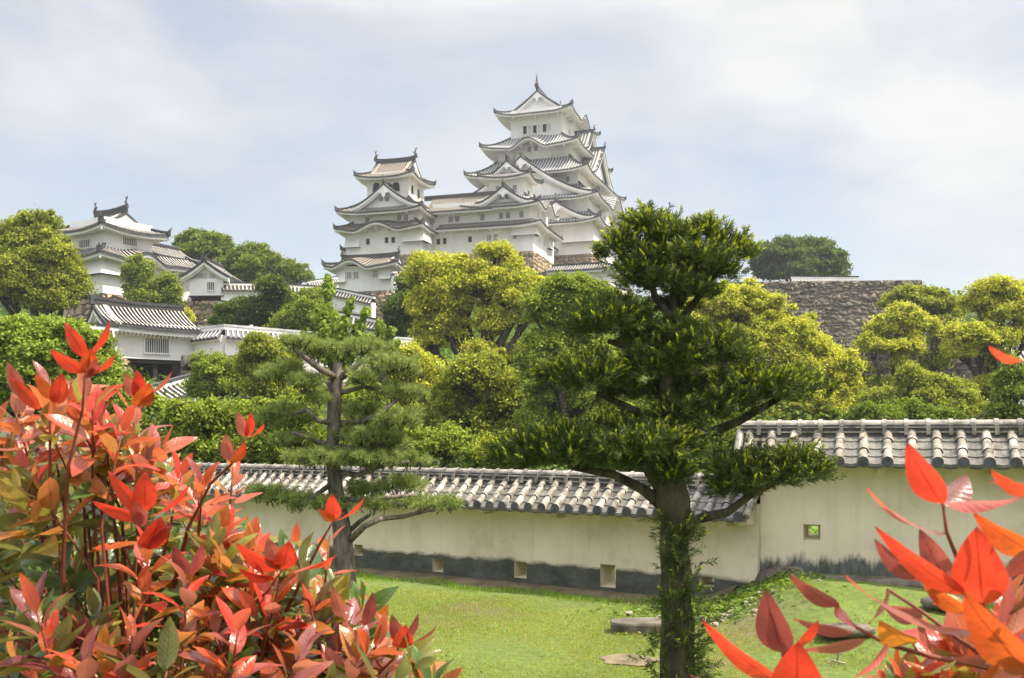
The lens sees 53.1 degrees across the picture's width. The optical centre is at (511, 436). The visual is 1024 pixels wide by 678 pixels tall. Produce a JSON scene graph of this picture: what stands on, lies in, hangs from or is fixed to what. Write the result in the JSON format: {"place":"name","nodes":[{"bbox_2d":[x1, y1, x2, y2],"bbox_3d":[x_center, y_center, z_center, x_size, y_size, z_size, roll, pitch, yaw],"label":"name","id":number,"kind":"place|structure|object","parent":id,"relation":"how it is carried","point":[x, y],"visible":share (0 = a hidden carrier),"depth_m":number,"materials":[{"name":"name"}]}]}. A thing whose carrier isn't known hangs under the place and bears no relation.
{"place":"outdoors","nodes":[
{"label":"outdoors","id":0,"kind":"place"},
{"bbox_2d":[3,306,1019,677],"bbox_3d":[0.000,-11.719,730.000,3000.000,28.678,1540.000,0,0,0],"label":"ground","id":1,"kind":"structure","parent":0,"point":[849,602],"depth_m":13.41,"materials":[{"name":"plant"}]},
{"bbox_2d":[0,204,101,319],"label":"camphor tree","id":2,"kind":"object","parent":1,"relation":"on","point":[42,269],"visible":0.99,"depth_m":75.40,"materials":[{"name":"green plant"}]},
{"bbox_2d":[39,318,117,350],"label":"castle wall","id":3,"kind":"structure","parent":1,"relation":"on","point":[113,328],"depth_m":67.47,"materials":[{"name":"white paint"}]},
{"bbox_2d":[0,311,168,454],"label":"leafy shrub","id":4,"kind":"object","parent":1,"relation":"on","point":[25,341],"visible":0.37,"depth_m":33.25,"materials":[{"name":"green plant"}]},
{"bbox_2d":[55,196,198,321],"label":"turret","id":5,"kind":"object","parent":1,"relation":"on","point":[106,240],"visible":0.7,"depth_m":111.60,"materials":[{"name":"white paint"}]},
{"bbox_2d":[78,238,91,248],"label":"window","id":6,"kind":"structure","parent":5,"relation":"in","point":[84,243],"depth_m":111.64,"materials":[{"name":"white paint"}]},
{"bbox_2d":[122,236,137,247],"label":"window","id":7,"kind":"structure","parent":5,"relation":"in","point":[127,241],"depth_m":112.61,"materials":[{"name":"white paint"}]},
{"bbox_2d":[117,357,137,378],"label":"stone pier","id":8,"kind":"structure","parent":1,"relation":"on","point":[134,368],"depth_m":70.47,"materials":[{"name":"stone"}]},
{"bbox_2d":[85,290,201,381],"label":"gate building","id":9,"kind":"structure","parent":1,"relation":"on","point":[154,339],"depth_m":71.94,"materials":[{"name":"white paint"}]},
{"bbox_2d":[144,337,169,354],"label":"window","id":10,"kind":"structure","parent":9,"relation":"in","point":[152,345],"depth_m":71.40,"materials":[{"name":"white paint"}]},
{"bbox_2d":[117,253,186,306],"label":"tree","id":11,"kind":"object","parent":1,"relation":"on","point":[137,271],"visible":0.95,"depth_m":97.17,"materials":[{"name":"green plant"}]},
{"bbox_2d":[151,373,195,430],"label":"castle wall","id":12,"kind":"structure","parent":1,"relation":"on","point":[169,388],"depth_m":59.63,"materials":[{"name":"tile"}]},
{"bbox_2d":[184,307,196,322],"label":"bush","id":13,"kind":"object","parent":1,"relation":"on","point":[189,314],"visible":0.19,"depth_m":96.24,"materials":[{"name":"yellow plant"}]},
{"bbox_2d":[181,301,217,326],"label":"stone wall","id":14,"kind":"structure","parent":1,"relation":"on","point":[201,311],"depth_m":113.50,"materials":[{"name":"stone"}]},
{"bbox_2d":[170,227,235,261],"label":"maple tree","id":15,"kind":"object","parent":1,"relation":"on","point":[192,243],"visible":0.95,"depth_m":137.48,"materials":[{"name":"green plant"}]},
{"bbox_2d":[179,252,242,300],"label":"gabled annexe","id":16,"kind":"structure","parent":1,"relation":"on","point":[206,278],"depth_m":113.81,"materials":[{"name":"white paint"}]},
{"bbox_2d":[206,281,214,290],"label":"window","id":17,"kind":"structure","parent":16,"relation":"in","point":[210,285],"depth_m":113.73,"materials":[{"name":"white paint"}]},
{"bbox_2d":[179,346,246,401],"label":"broadleaf tree","id":18,"kind":"object","parent":1,"relation":"on","point":[214,375],"visible":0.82,"depth_m":55.12,"materials":[{"name":"green plant"}]},
{"bbox_2d":[0,321,461,677],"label":"photinia shrub","id":19,"kind":"object","parent":1,"relation":"on","point":[294,618],"visible":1,"depth_m":1.46,"materials":[{"name":"red plant"}]},
{"bbox_2d":[137,385,325,464],"bbox_3d":[-8.396,0.446,29.984,6.940,3.959,2.640,0,0,0],"label":"leafy shrub","id":20,"kind":"object","parent":1,"relation":"on","point":[209,422],"visible":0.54,"depth_m":29.50,"materials":[{"name":"green plant"}]},
{"bbox_2d":[180,355,300,401],"label":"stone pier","id":21,"kind":"structure","parent":1,"relation":"on","point":[184,366],"depth_m":67.90,"materials":[{"name":"stone"}]},
{"bbox_2d":[205,273,296,326],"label":"maple tree","id":22,"kind":"object","parent":1,"relation":"on","point":[274,296],"visible":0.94,"depth_m":82.81,"materials":[{"name":"green plant"}]},
{"bbox_2d":[213,239,315,283],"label":"maple tree","id":23,"kind":"object","parent":1,"relation":"on","point":[246,262],"visible":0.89,"depth_m":130.38,"materials":[{"name":"green plant"}]},
{"bbox_2d":[231,330,321,400],"bbox_3d":[-11.847,-2.275,52.110,4.708,6.167,3.414,0,0,-21],"label":"broadleaf tree","id":24,"kind":"object","parent":1,"relation":"on","point":[258,348],"visible":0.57,"depth_m":51.06,"materials":[{"name":"green plant"}]},
{"bbox_2d":[221,282,376,330],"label":"castle wall","id":25,"kind":"structure","parent":1,"relation":"on","point":[230,290],"depth_m":115.26,"materials":[{"name":"white paint"}]},
{"bbox_2d":[191,324,413,389],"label":"castle wall","id":26,"kind":"structure","parent":1,"relation":"on","point":[226,338],"depth_m":72.16,"materials":[{"name":"white paint"}]},
{"bbox_2d":[263,285,343,331],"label":"broadleaf tree","id":27,"kind":"object","parent":1,"relation":"on","point":[298,313],"visible":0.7,"depth_m":79.28,"materials":[{"name":"green plant"}]},
{"bbox_2d":[306,276,339,287],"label":"castle wall","id":28,"kind":"structure","parent":1,"relation":"on","point":[320,281],"depth_m":149.50,"materials":[{"name":"white paint"}]},
{"bbox_2d":[300,273,370,419],"bbox_3d":[-6.934,-2.214,40.090,2.942,8.628,1.617,0,0,0],"label":"ginkgo tree","id":29,"kind":"object","parent":1,"relation":"on","point":[328,324],"visible":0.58,"depth_m":39.86,"materials":[{"name":"green plant"}]},
{"bbox_2d":[241,330,466,600],"bbox_3d":[-2.119,0.645,13.673,3.096,4.161,1.330,0,0,0],"label":"pine tree","id":30,"kind":"object","parent":1,"relation":"on","point":[333,455],"visible":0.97,"depth_m":13.61,"materials":[{"name":"green plant"}]},
{"bbox_2d":[337,310,386,333],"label":"castle wall","id":31,"kind":"structure","parent":1,"relation":"on","point":[370,323],"depth_m":89.10,"materials":[{"name":"white paint"}]},
{"bbox_2d":[321,246,407,293],"label":"turret","id":32,"kind":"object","parent":1,"relation":"on","point":[367,273],"visible":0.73,"depth_m":159.37,"materials":[{"name":"white paint"}]},
{"bbox_2d":[346,272,351,278],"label":"window","id":33,"kind":"structure","parent":32,"relation":"in","point":[348,274],"depth_m":160.04,"materials":[{"name":"white paint"}]},
{"bbox_2d":[353,271,358,278],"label":"window","id":34,"kind":"structure","parent":32,"relation":"in","point":[355,273],"depth_m":159.65,"materials":[{"name":"white paint"}]},
{"bbox_2d":[372,270,377,277],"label":"window","id":35,"kind":"structure","parent":32,"relation":"in","point":[374,272],"depth_m":158.71,"materials":[{"name":"white paint"}]},
{"bbox_2d":[370,293,394,318],"label":"stone wall","id":36,"kind":"structure","parent":1,"relation":"on","point":[381,297],"depth_m":128.37,"materials":[{"name":"stone"}]},
{"bbox_2d":[367,318,401,385],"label":"ginkgo tree","id":37,"kind":"object","parent":1,"relation":"on","point":[380,330],"visible":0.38,"depth_m":41.73,"materials":[{"name":"green plant"}]},
{"bbox_2d":[333,147,437,264],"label":"keep","id":38,"kind":"structure","parent":1,"relation":"on","point":[390,213],"depth_m":171.25,"materials":[{"name":"paint"}]},
{"bbox_2d":[365,238,369,244],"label":"window","id":39,"kind":"structure","parent":38,"relation":"in","point":[367,240],"depth_m":172.11,"materials":[{"name":"black paint"}]},
{"bbox_2d":[372,182,379,191],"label":"window","id":40,"kind":"structure","parent":38,"relation":"in","point":[375,185],"depth_m":173.46,"materials":[{"name":"black paint"}]},
{"bbox_2d":[378,196,383,201],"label":"window","id":41,"kind":"structure","parent":38,"relation":"in","point":[381,199],"depth_m":170.69,"materials":[{"name":"white paint"}]},
{"bbox_2d":[384,236,388,243],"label":"window","id":42,"kind":"structure","parent":38,"relation":"in","point":[386,239],"depth_m":171.11,"materials":[{"name":"black paint"}]},
{"bbox_2d":[385,196,389,201],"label":"window","id":43,"kind":"structure","parent":38,"relation":"in","point":[387,198],"depth_m":170.34,"materials":[{"name":"white paint"}]},
{"bbox_2d":[391,236,395,243],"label":"window","id":44,"kind":"structure","parent":38,"relation":"in","point":[393,238],"depth_m":170.69,"materials":[{"name":"black paint"}]},
{"bbox_2d":[393,182,399,190],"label":"window","id":45,"kind":"structure","parent":38,"relation":"in","point":[396,185],"depth_m":172.37,"materials":[{"name":"black paint"}]},
{"bbox_2d":[396,214,401,221],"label":"window","id":46,"kind":"structure","parent":38,"relation":"in","point":[398,217],"depth_m":170.44,"materials":[{"name":"white paint"}]},
{"bbox_2d":[403,214,408,220],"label":"window","id":47,"kind":"structure","parent":38,"relation":"in","point":[405,216],"depth_m":170.11,"materials":[{"name":"white paint"}]},
{"bbox_2d":[374,271,415,337],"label":"broadleaf tree","id":48,"kind":"object","parent":1,"relation":"on","point":[395,315],"visible":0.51,"depth_m":82.14,"materials":[{"name":"green plant"}]},
{"bbox_2d":[390,270,405,292],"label":"castle wall","id":49,"kind":"structure","parent":1,"relation":"on","point":[393,272],"depth_m":156.01,"materials":[{"name":"white paint"}]},
{"bbox_2d":[46,462,759,596],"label":"garden wall","id":50,"kind":"structure","parent":1,"relation":"on","point":[571,529],"depth_m":17.72,"materials":[{"name":"beige paint"}]},
{"bbox_2d":[387,337,446,404],"bbox_3d":[-5.554,-2.378,54.085,5.192,5.786,3.830,0,0,0],"label":"broadleaf tree","id":51,"kind":"object","parent":1,"relation":"on","point":[427,375],"visible":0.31,"depth_m":53.16,"materials":[{"name":"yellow plant"}]},
{"bbox_2d":[319,382,556,469],"bbox_3d":[-2.233,0.322,30.971,7.762,4.242,2.534,0,0,0],"label":"leafy shrub","id":52,"kind":"object","parent":1,"relation":"on","point":[447,442],"visible":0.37,"depth_m":30.52,"materials":[{"name":"green plant"}]},
{"bbox_2d":[88,549,809,612],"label":"edge grass","id":53,"kind":"structure","parent":1,"relation":"on","point":[455,585],"depth_m":17.04,"materials":[{"name":"plant"}]},
{"bbox_2d":[387,345,531,467],"bbox_3d":[-2.429,-1.219,46.205,8.068,5.840,4.107,0,0,0],"label":"camphor tree","id":54,"kind":"object","parent":1,"relation":"on","point":[456,395],"visible":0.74,"depth_m":45.39,"materials":[{"name":"green plant"}]},
{"bbox_2d":[185,551,737,605],"bbox_3d":[-6.649,2.413,21.933,23.797,0.367,0.970,0,0,34],"label":"bare strip","id":55,"kind":"object","parent":1,"relation":"on","point":[500,584],"visible":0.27,"depth_m":17.74,"materials":[{"name":"soil"}]},
{"bbox_2d":[398,238,543,392],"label":"camphor tree","id":56,"kind":"object","parent":1,"relation":"on","point":[446,292],"visible":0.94,"depth_m":65.44,"materials":[{"name":"green plant"}]},
{"bbox_2d":[424,191,545,310],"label":"castle gallery","id":57,"kind":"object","parent":1,"relation":"on","point":[456,227],"visible":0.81,"depth_m":171.08,"materials":[{"name":"paint"}]},
{"bbox_2d":[436,238,440,244],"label":"window","id":58,"kind":"structure","parent":57,"relation":"in","point":[438,240],"depth_m":173.29,"materials":[{"name":"black paint"}]},
{"bbox_2d":[442,237,446,244],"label":"window","id":59,"kind":"structure","parent":57,"relation":"in","point":[444,240],"depth_m":172.96,"materials":[{"name":"white paint"}]},
{"bbox_2d":[448,216,453,223],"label":"window","id":60,"kind":"structure","parent":57,"relation":"in","point":[450,218],"depth_m":172.70,"materials":[{"name":"white paint"}]},
{"bbox_2d":[454,215,459,222],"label":"window","id":61,"kind":"structure","parent":57,"relation":"in","point":[457,218],"depth_m":172.32,"materials":[{"name":"white paint"}]},
{"bbox_2d":[468,236,472,242],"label":"window","id":62,"kind":"structure","parent":57,"relation":"in","point":[470,238],"depth_m":171.61,"materials":[{"name":"white paint"}]},
{"bbox_2d":[480,214,484,221],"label":"window","id":63,"kind":"structure","parent":57,"relation":"in","point":[482,216],"depth_m":171.11,"materials":[{"name":"white paint"}]},
{"bbox_2d":[486,234,491,240],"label":"window","id":64,"kind":"structure","parent":57,"relation":"in","point":[488,236],"depth_m":170.61,"materials":[{"name":"white paint"}]},
{"bbox_2d":[493,234,497,240],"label":"window","id":65,"kind":"structure","parent":57,"relation":"in","point":[495,236],"depth_m":170.27,"materials":[{"name":"white paint"}]},
{"bbox_2d":[498,212,503,219],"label":"window","id":66,"kind":"structure","parent":57,"relation":"in","point":[500,214],"depth_m":170.07,"materials":[{"name":"white paint"}]},
{"bbox_2d":[505,211,510,218],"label":"window","id":67,"kind":"structure","parent":57,"relation":"in","point":[507,214],"depth_m":169.69,"materials":[{"name":"white paint"}]},
{"bbox_2d":[519,210,523,217],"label":"window","id":68,"kind":"structure","parent":57,"relation":"in","point":[521,213],"depth_m":169.11,"materials":[{"name":"white paint"}]},
{"bbox_2d":[473,429,516,468],"bbox_3d":[-0.221,1.114,27.234,1.817,2.785,1.222,0,0,-34],"label":"bush","id":69,"kind":"object","parent":1,"relation":"on","point":[479,453],"visible":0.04,"depth_m":26.85,"materials":[{"name":"green plant"}]},
{"bbox_2d":[460,149,563,270],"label":"keep","id":70,"kind":"structure","parent":1,"relation":"on","point":[509,183],"depth_m":174.09,"materials":[{"name":"paint"}]},
{"bbox_2d":[512,184,516,190],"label":"window","id":71,"kind":"structure","parent":70,"relation":"in","point":[514,186],"depth_m":174.53,"materials":[{"name":"white paint"}]},
{"bbox_2d":[0,288,1023,530],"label":"hillside undergrowth","id":72,"kind":"object","parent":1,"relation":"on","point":[449,353],"visible":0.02,"depth_m":65.83,"materials":[{"name":"green plant"}]},
{"bbox_2d":[81,576,945,677],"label":"lawn grass","id":73,"kind":"structure","parent":1,"relation":"on","point":[537,628],"depth_m":13.48,"materials":[{"name":"plant"}]},
{"bbox_2d":[497,271,547,312],"label":"stone buttress","id":74,"kind":"structure","parent":1,"relation":"on","point":[544,274],"depth_m":158.52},
{"bbox_2d":[463,74,630,288],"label":"castle keep","id":75,"kind":"structure","parent":1,"relation":"on","point":[551,142],"depth_m":191.12,"materials":[{"name":"paint"}]},
{"bbox_2d":[523,125,526,134],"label":"window","id":76,"kind":"structure","parent":75,"relation":"in","point":[524,127],"depth_m":195.17,"materials":[{"name":"white paint"}]},
{"bbox_2d":[527,125,531,133],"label":"window shutter","id":77,"kind":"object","parent":75,"relation":"in","point":[529,127],"depth_m":194.89,"materials":[{"name":"white paint"}]},
{"bbox_2d":[527,146,531,152],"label":"window","id":78,"kind":"structure","parent":75,"relation":"in","point":[529,148],"depth_m":193.09,"materials":[{"name":"white paint"}]},
{"bbox_2d":[532,124,536,133],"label":"window","id":79,"kind":"structure","parent":75,"relation":"in","point":[534,127],"depth_m":194.55,"materials":[{"name":"white paint"}]},
{"bbox_2d":[537,124,541,132],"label":"window shutter","id":80,"kind":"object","parent":75,"relation":"in","point":[539,126],"depth_m":194.22,"materials":[{"name":"white paint"}]},
{"bbox_2d":[542,123,546,132],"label":"window","id":81,"kind":"structure","parent":75,"relation":"in","point":[544,130],"depth_m":193.89,"materials":[{"name":"white paint"}]},
{"bbox_2d":[546,123,550,131],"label":"window shutter","id":82,"kind":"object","parent":75,"relation":"in","point":[548,126],"depth_m":193.56,"materials":[{"name":"white paint"}]},
{"bbox_2d":[565,176,569,181],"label":"window","id":83,"kind":"structure","parent":75,"relation":"in","point":[567,178],"depth_m":188.71,"materials":[{"name":"white paint"}]},
{"bbox_2d":[505,269,632,470],"bbox_3d":[2.587,-2.408,42.315,5.800,9.024,4.043,0,0,0],"label":"broadleaf tree","id":84,"kind":"object","parent":1,"relation":"on","point":[543,301],"visible":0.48,"depth_m":41.34,"materials":[{"name":"green plant"}]},
{"bbox_2d":[547,262,632,294],"label":"gatehouse","id":85,"kind":"object","parent":1,"relation":"on","point":[587,268],"visible":0.23,"depth_m":153.08,"materials":[{"name":"white paint"}]},
{"bbox_2d":[327,579,912,677],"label":"clover","id":86,"kind":"object","parent":1,"relation":"on","point":[478,631],"visible":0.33,"depth_m":13.41,"materials":[{"name":"green plant"}]},
{"bbox_2d":[599,654,659,665],"bbox_3d":[1.349,2.588,11.893,0.699,0.001,0.574,0,0,23],"label":"bare patch","id":87,"kind":"object","parent":1,"relation":"on","point":[617,659],"visible":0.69,"depth_m":11.90,"materials":[{"name":"soil"}]},
{"bbox_2d":[321,577,937,676],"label":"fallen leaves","id":88,"kind":"object","parent":1,"relation":"on","point":[588,626],"visible":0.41,"depth_m":13.41,"materials":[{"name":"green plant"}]},
{"bbox_2d":[610,617,661,634],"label":"stone slab","id":89,"kind":"structure","parent":1,"relation":"on","point":[635,625],"depth_m":13.52,"materials":[{"name":"stone"}]},
{"bbox_2d":[475,198,849,677],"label":"podocarpus tree","id":90,"kind":"object","parent":1,"relation":"on","point":[669,344],"visible":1,"depth_m":9.84,"materials":[{"name":"green plant"}]},
{"bbox_2d":[591,387,742,471],"bbox_3d":[5.163,-0.034,33.034,5.657,3.823,3.230,0,0,0],"label":"leafy shrub","id":91,"kind":"object","parent":1,"relation":"on","point":[730,436],"visible":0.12,"depth_m":32.39,"materials":[{"name":"green plant"}]},
{"bbox_2d":[532,568,848,629],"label":"weeds","id":92,"kind":"object","parent":1,"relation":"on","point":[722,607],"visible":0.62,"depth_m":14.79,"materials":[{"name":"green plant"}]},
{"bbox_2d":[677,276,867,420],"bbox_3d":[14.646,-4.694,60.359,12.946,9.297,5.786,0,0,0],"label":"camphor tree","id":93,"kind":"object","parent":1,"relation":"on","point":[782,335],"visible":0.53,"depth_m":58.87,"materials":[{"name":"green plant"}]},
{"bbox_2d":[754,565,806,583],"bbox_3d":[4.036,2.178,15.207,0.818,0.534,0.466,0,0,0],"label":"boulder","id":94,"kind":"object","parent":1,"relation":"on","point":[764,573],"visible":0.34,"depth_m":15.17,"materials":[{"name":"stone"}]},
{"bbox_2d":[741,232,853,281],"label":"broadleaf tree","id":95,"kind":"object","parent":1,"relation":"on","point":[785,257],"visible":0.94,"depth_m":161.70,"materials":[{"name":"green plant"}]},
{"bbox_2d":[786,573,814,577],"bbox_3d":[4.319,2.100,14.969,0.724,0.210,0.331,0,0,11],"label":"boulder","id":96,"kind":"object","parent":1,"relation":"on","point":[796,575],"visible":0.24,"depth_m":14.92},
{"bbox_2d":[686,280,932,352],"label":"stone rampart","id":97,"kind":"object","parent":1,"relation":"on","point":[843,310],"visible":0.09,"depth_m":124.33,"materials":[{"name":"stone"}]},
{"bbox_2d":[791,275,858,280],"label":"castle wall","id":98,"kind":"structure","parent":97,"relation":"on","point":[820,278],"depth_m":127.25,"materials":[{"name":"white paint"}]},
{"bbox_2d":[809,526,817,534],"bbox_3d":[4.745,1.565,16.090,0.453,0.402,0.381,0,0,0],"label":"leafy plant","id":99,"kind":"object","parent":1,"relation":"on","point":[814,530],"visible":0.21,"depth_m":16.03,"materials":[{"name":"green plant"}]},
{"bbox_2d":[825,652,844,663],"bbox_3d":[3.696,2.469,11.727,0.234,0.232,0.062,0,0,31],"label":"dead twig","id":100,"kind":"object","parent":1,"relation":"on","point":[836,660],"visible":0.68,"depth_m":11.71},
{"bbox_2d":[816,622,875,637],"bbox_3d":[4.087,2.380,12.592,0.791,0.177,0.395,0,0,-6],"label":"boulder","id":101,"kind":"object","parent":1,"relation":"on","point":[857,633],"visible":0.56,"depth_m":12.47,"materials":[{"name":"stone"}]},
{"bbox_2d":[691,346,1023,677],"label":"photinia shrub","id":102,"kind":"object","parent":1,"relation":"on","point":[972,637],"visible":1,"depth_m":0.79,"materials":[{"name":"red plant"}]},
{"bbox_2d":[818,574,924,588],"bbox_3d":[5.203,2.100,14.602,2.058,0.223,0.323,0,0,20],"label":"boulder","id":103,"kind":"object","parent":1,"relation":"on","point":[897,581],"visible":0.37,"depth_m":14.48,"materials":[{"name":"stone"}]},
{"bbox_2d":[734,418,1023,588],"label":"garden wall","id":104,"kind":"structure","parent":1,"relation":"on","point":[846,515],"depth_m":14.96,"materials":[{"name":"beige paint"}]},
{"bbox_2d":[850,299,946,399],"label":"camphor tree","id":105,"kind":"object","parent":1,"relation":"on","point":[910,323],"visible":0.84,"depth_m":70.93,"materials":[{"name":"green plant"}]},
{"bbox_2d":[850,352,987,400],"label":"stone rampart","id":106,"kind":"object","parent":1,"relation":"on","point":[959,368],"visible":0.02,"depth_m":96.00,"materials":[{"name":"stone"}]},
{"bbox_2d":[873,282,969,372],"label":"camphor tree","id":107,"kind":"object","parent":1,"relation":"on","point":[937,301],"visible":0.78,"depth_m":80.45,"materials":[{"name":"green plant"}]},
{"bbox_2d":[855,360,990,417],"bbox_3d":[23.341,-1.947,57.580,8.158,4.705,3.980,0,0,13],"label":"camphor tree","id":108,"kind":"object","parent":1,"relation":"on","point":[927,386],"visible":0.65,"depth_m":56.84,"materials":[{"name":"green plant"}]},
{"bbox_2d":[837,355,1023,419],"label":"broadleaf tree","id":109,"kind":"object","parent":1,"relation":"on","point":[1007,381],"visible":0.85,"depth_m":39.52,"materials":[{"name":"green plant"}]},
{"bbox_2d":[920,596,997,612],"bbox_3d":[5.989,2.179,13.303,1.282,0.216,0.380,0,0,17],"label":"boulder","id":110,"kind":"object","parent":1,"relation":"on","point":[927,602],"visible":0.15,"depth_m":13.36,"materials":[{"name":"stone"}]},
{"bbox_2d":[938,272,1023,400],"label":"camphor tree","id":111,"kind":"object","parent":1,"relation":"on","point":[998,309],"visible":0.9,"depth_m":65.21,"materials":[{"name":"green plant"}]},
{"bbox_2d":[1005,346,1023,404],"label":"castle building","id":112,"kind":"structure","parent":1,"relation":"on","point":[1022,355],"depth_m":89.40,"materials":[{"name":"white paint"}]},
{"bbox_2d":[0,0,1023,296],"label":"sky","id":113,"kind":"structure","parent":0,"point":[891,131],"materials":[{"name":"white"}]}
]}

